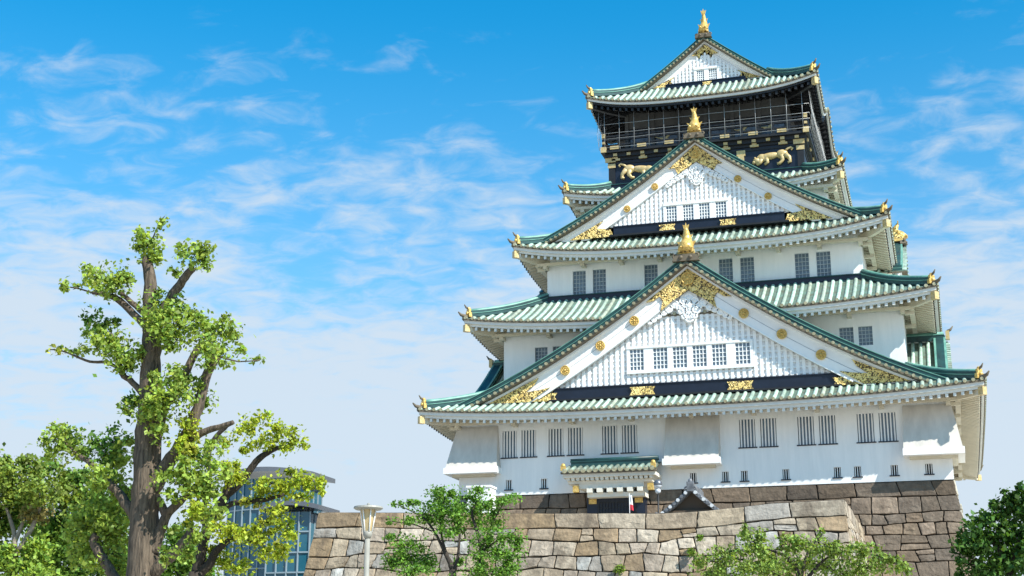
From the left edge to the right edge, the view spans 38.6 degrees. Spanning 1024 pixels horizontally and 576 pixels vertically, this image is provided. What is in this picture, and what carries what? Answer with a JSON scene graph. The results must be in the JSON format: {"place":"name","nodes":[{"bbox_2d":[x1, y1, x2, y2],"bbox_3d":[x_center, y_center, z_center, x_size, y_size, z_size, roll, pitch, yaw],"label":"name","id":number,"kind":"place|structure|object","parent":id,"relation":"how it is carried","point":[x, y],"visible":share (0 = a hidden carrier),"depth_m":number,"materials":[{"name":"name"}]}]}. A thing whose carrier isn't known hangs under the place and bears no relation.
{"place":"outdoors","nodes":[
{"label":"outdoors","id":0,"kind":"place"},
{"bbox_2d":[223,467,339,575],"bbox_3d":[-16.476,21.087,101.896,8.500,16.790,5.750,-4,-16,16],"label":"glass building","id":1,"kind":"structure","parent":0,"point":[298,555],"depth_m":101.36,"materials":[{"name":"blue glass"}]},
{"bbox_2d":[455,495,466,512],"bbox_3d":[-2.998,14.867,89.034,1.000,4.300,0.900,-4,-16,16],"label":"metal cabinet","id":2,"kind":"object","parent":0,"point":[461,500],"visible":0.19,"depth_m":89.13,"materials":[{"name":"grey metal"}]},
{"bbox_2d":[466,485,496,512],"bbox_3d":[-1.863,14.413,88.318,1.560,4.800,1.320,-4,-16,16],"label":"plaster pillar","id":3,"kind":"structure","parent":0,"point":[493,489],"depth_m":88.30,"materials":[{"name":"white paint"}]},
{"bbox_2d":[0,0,1023,575],"label":"sky","id":4,"kind":"structure","parent":0,"point":[360,174],"materials":[{"name":"blue"}]},
{"bbox_2d":[655,478,718,512],"bbox_3d":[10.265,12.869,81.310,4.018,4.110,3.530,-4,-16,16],"label":"well house","id":5,"kind":"structure","parent":0,"point":[691,498],"depth_m":80.27,"materials":[{"name":"grey tile"}]},
{"label":"ground","id":6,"kind":"structure","parent":0,"visible":0},
{"bbox_2d":[0,442,63,575],"bbox_3d":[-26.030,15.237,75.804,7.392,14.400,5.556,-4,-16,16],"label":"background tree","id":7,"kind":"object","parent":6,"relation":"on","point":[22,502],"visible":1,"depth_m":75.48,"materials":[{"name":"green plant"}]},
{"bbox_2d":[17,456,129,575],"bbox_3d":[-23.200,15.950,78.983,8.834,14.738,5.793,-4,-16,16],"label":"background tree","id":8,"kind":"object","parent":6,"relation":"on","point":[68,479],"visible":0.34,"depth_m":79.04,"materials":[{"name":"green plant"}]},
{"bbox_2d":[25,216,265,575],"bbox_3d":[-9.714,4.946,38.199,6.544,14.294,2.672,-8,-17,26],"label":"ginkgo tree","id":9,"kind":"object","parent":6,"relation":"on","point":[142,504],"visible":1,"depth_m":38.37,"materials":[{"name":"green plant"}]},
{"bbox_2d":[159,522,223,575],"bbox_3d":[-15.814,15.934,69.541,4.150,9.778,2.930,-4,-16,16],"label":"background tree","id":10,"kind":"object","parent":6,"relation":"on","point":[176,567],"visible":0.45,"depth_m":70.04,"materials":[{"name":"green plant"}]},
{"bbox_2d":[188,409,328,575],"bbox_3d":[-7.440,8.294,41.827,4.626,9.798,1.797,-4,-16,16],"label":"broadleaf tree","id":11,"kind":"object","parent":6,"relation":"on","point":[202,565],"visible":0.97,"depth_m":42.33,"materials":[{"name":"green plant"}]},
{"bbox_2d":[354,503,382,575],"bbox_3d":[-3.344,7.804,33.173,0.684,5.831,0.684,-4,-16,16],"label":"lamp post","id":12,"kind":"object","parent":6,"relation":"on","point":[368,512],"visible":1,"depth_m":33.70,"materials":[{"name":"metal"}]},
{"bbox_2d":[362,484,528,575],"bbox_3d":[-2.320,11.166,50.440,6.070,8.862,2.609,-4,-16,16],"label":"young tree","id":13,"kind":"object","parent":6,"relation":"on","point":[477,507],"visible":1,"depth_m":50.85,"materials":[{"name":"green plant"}]},
{"bbox_2d":[303,499,870,575],"bbox_3d":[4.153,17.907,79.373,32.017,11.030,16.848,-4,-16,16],"label":"stone platform","id":14,"kind":"structure","parent":6,"relation":"on","point":[605,544],"depth_m":74.45,"materials":[{"name":"grey stone"}]},
{"bbox_2d":[612,561,624,575],"bbox_3d":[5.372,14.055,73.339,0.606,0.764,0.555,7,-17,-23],"label":"wall weed","id":15,"kind":"object","parent":14,"relation":"attached to","point":[619,571],"depth_m":73.28,"materials":[{"name":"green plant"}]},
{"bbox_2d":[629,493,633,512],"bbox_3d":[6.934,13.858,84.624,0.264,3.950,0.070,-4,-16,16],"label":"banner flag","id":16,"kind":"object","parent":14,"relation":"on","point":[630,503],"visible":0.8,"depth_m":85.00,"materials":[{"name":"white fabric"}]},
{"bbox_2d":[654,480,661,512],"bbox_3d":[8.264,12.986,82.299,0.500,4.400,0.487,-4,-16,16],"label":"globe lamp","id":17,"kind":"object","parent":14,"relation":"on","point":[657,484],"visible":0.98,"depth_m":82.60,"materials":[{"name":"white glass"}]},
{"bbox_2d":[686,547,695,556],"bbox_3d":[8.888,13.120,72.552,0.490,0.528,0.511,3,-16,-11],"label":"wall weed","id":18,"kind":"object","parent":14,"relation":"attached to","point":[691,551],"depth_m":72.45,"materials":[{"name":"green plant"}]},
{"bbox_2d":[695,534,704,540],"bbox_3d":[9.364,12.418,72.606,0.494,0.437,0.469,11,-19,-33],"label":"wall weed","id":19,"kind":"object","parent":14,"relation":"attached to","point":[699,537],"depth_m":72.49,"materials":[{"name":"green plant"}]},
{"bbox_2d":[496,480,974,575],"bbox_3d":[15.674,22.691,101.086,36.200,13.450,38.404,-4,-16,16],"label":"stone rampart","id":20,"kind":"object","parent":6,"relation":"on","point":[916,524],"visible":0.21,"depth_m":84.27,"materials":[{"name":"grey"}]},
{"bbox_2d":[412,10,989,512],"bbox_3d":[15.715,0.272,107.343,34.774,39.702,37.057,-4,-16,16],"label":"castle tower","id":21,"kind":"structure","parent":20,"relation":"on","point":[732,292],"depth_m":91.84,"materials":[{"name":"white paint"}]},
{"bbox_2d":[500,431,517,458],"bbox_3d":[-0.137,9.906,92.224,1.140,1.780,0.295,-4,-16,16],"label":"window","id":22,"kind":"structure","parent":21,"relation":"in","point":[509,437],"depth_m":92.26,"materials":[{"name":"white paint"}]},
{"bbox_2d":[520,430,536,457],"bbox_3d":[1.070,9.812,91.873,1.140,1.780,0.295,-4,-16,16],"label":"window","id":23,"kind":"structure","parent":21,"relation":"in","point":[528,436],"depth_m":91.92,"materials":[{"name":"white paint"}]},
{"bbox_2d":[536,347,546,361],"bbox_3d":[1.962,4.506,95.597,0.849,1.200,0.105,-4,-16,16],"label":"window","id":24,"kind":"structure","parent":21,"relation":"in","point":[540,352],"depth_m":95.68,"materials":[{"name":"grey glass"}]},
{"bbox_2d":[547,428,564,456],"bbox_3d":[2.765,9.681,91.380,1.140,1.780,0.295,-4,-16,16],"label":"window","id":25,"kind":"structure","parent":21,"relation":"in","point":[555,435],"depth_m":91.48,"materials":[{"name":"white paint"}]},
{"bbox_2d":[566,427,583,455],"bbox_3d":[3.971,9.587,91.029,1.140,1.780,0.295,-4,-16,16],"label":"window","id":26,"kind":"structure","parent":21,"relation":"in","point":[575,434],"depth_m":91.07,"materials":[{"name":"white paint"}]},
{"bbox_2d":[573,271,585,294],"bbox_3d":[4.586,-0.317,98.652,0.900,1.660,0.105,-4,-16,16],"label":"window","id":27,"kind":"structure","parent":21,"relation":"in","point":[579,277],"depth_m":98.69,"materials":[{"name":"grey glass"}]},
{"bbox_2d":[593,269,605,292],"bbox_3d":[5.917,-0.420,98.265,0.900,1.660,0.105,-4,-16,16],"label":"window","id":28,"kind":"structure","parent":21,"relation":"in","point":[599,276],"depth_m":98.28,"materials":[{"name":"grey glass"}]},
{"bbox_2d":[601,426,618,454],"bbox_3d":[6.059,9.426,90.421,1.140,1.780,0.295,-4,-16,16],"label":"window","id":29,"kind":"structure","parent":21,"relation":"in","point":[609,432],"depth_m":90.45,"materials":[{"name":"white paint"}]},
{"bbox_2d":[587,497,646,512],"bbox_3d":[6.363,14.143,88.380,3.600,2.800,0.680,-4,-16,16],"label":"entrance door","id":30,"kind":"structure","parent":21,"relation":"in","point":[605,505],"depth_m":88.36,"materials":[{"name":"black paint"}]},
{"bbox_2d":[620,425,638,453],"bbox_3d":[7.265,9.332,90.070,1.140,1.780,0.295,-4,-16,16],"label":"window","id":31,"kind":"structure","parent":21,"relation":"in","point":[630,431],"depth_m":90.12,"materials":[{"name":"white paint"}]},
{"bbox_2d":[645,265,657,285],"bbox_3d":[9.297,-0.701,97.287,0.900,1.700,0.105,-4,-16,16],"label":"window","id":32,"kind":"structure","parent":21,"relation":"in","point":[651,271],"depth_m":97.38,"materials":[{"name":"grey glass"}]},
{"bbox_2d":[719,259,732,281],"bbox_3d":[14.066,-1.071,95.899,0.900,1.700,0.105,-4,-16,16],"label":"window","id":33,"kind":"structure","parent":21,"relation":"in","point":[725,265],"depth_m":95.96,"materials":[{"name":"grey glass"}]},
{"bbox_2d":[738,419,756,448],"bbox_3d":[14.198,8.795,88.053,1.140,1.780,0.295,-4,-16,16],"label":"window","id":34,"kind":"structure","parent":21,"relation":"in","point":[747,427],"depth_m":88.14,"materials":[{"name":"white paint"}]},
{"bbox_2d":[740,257,754,281],"bbox_3d":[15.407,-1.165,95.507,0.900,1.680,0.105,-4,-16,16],"label":"window","id":35,"kind":"structure","parent":21,"relation":"in","point":[746,264],"depth_m":95.54,"materials":[{"name":"grey glass"}]},
{"bbox_2d":[759,418,778,447],"bbox_3d":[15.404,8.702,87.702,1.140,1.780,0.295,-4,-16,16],"label":"window","id":36,"kind":"structure","parent":21,"relation":"in","point":[768,426],"depth_m":87.78,"materials":[{"name":"white paint"}]},
{"bbox_2d":[795,253,809,277],"bbox_3d":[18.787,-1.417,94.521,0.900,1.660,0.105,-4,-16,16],"label":"window","id":37,"kind":"structure","parent":21,"relation":"in","point":[801,260],"depth_m":94.54,"materials":[{"name":"grey glass"}]},
{"bbox_2d":[797,416,815,445],"bbox_3d":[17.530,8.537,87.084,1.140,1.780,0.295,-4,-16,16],"label":"window","id":38,"kind":"structure","parent":21,"relation":"in","point":[805,424],"depth_m":87.14,"materials":[{"name":"white paint"}]},
{"bbox_2d":[816,251,830,275],"bbox_3d":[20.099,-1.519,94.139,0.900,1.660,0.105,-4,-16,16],"label":"window","id":39,"kind":"structure","parent":21,"relation":"in","point":[823,259],"depth_m":94.17,"materials":[{"name":"grey glass"}]},
{"bbox_2d":[818,415,837,444],"bbox_3d":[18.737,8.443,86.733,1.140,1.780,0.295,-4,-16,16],"label":"window","id":40,"kind":"structure","parent":21,"relation":"in","point":[827,427],"depth_m":86.82,"materials":[{"name":"white paint"}]},
{"bbox_2d":[839,328,853,342],"bbox_3d":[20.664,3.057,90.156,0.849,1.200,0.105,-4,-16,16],"label":"window","id":41,"kind":"structure","parent":21,"relation":"in","point":[847,334],"depth_m":90.21,"materials":[{"name":"grey glass"}]},
{"bbox_2d":[858,326,872,345],"bbox_3d":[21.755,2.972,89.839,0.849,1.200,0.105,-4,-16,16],"label":"window","id":42,"kind":"structure","parent":21,"relation":"in","point":[865,334],"depth_m":89.86,"materials":[{"name":"grey glass"}]},
{"bbox_2d":[856,413,875,443],"bbox_3d":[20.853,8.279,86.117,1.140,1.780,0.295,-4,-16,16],"label":"window","id":43,"kind":"structure","parent":21,"relation":"in","point":[865,422],"depth_m":86.19,"materials":[{"name":"white paint"}]},
{"bbox_2d":[878,412,898,442],"bbox_3d":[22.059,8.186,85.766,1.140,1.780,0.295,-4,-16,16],"label":"window","id":44,"kind":"structure","parent":21,"relation":"in","point":[887,421],"depth_m":85.85,"materials":[{"name":"white paint"}]},
{"bbox_2d":[687,520,915,575],"bbox_3d":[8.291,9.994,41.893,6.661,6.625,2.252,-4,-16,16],"label":"bush","id":45,"kind":"object","parent":6,"relation":"on","point":[767,568],"visible":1,"depth_m":42.47,"materials":[{"name":"green plant"}]},
{"bbox_2d":[947,480,1023,575],"bbox_3d":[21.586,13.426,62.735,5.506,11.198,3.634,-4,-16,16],"label":"evergreen tree","id":46,"kind":"object","parent":6,"relation":"on","point":[1002,560],"visible":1,"depth_m":63.33,"materials":[{"name":"green plant"}]}
]}

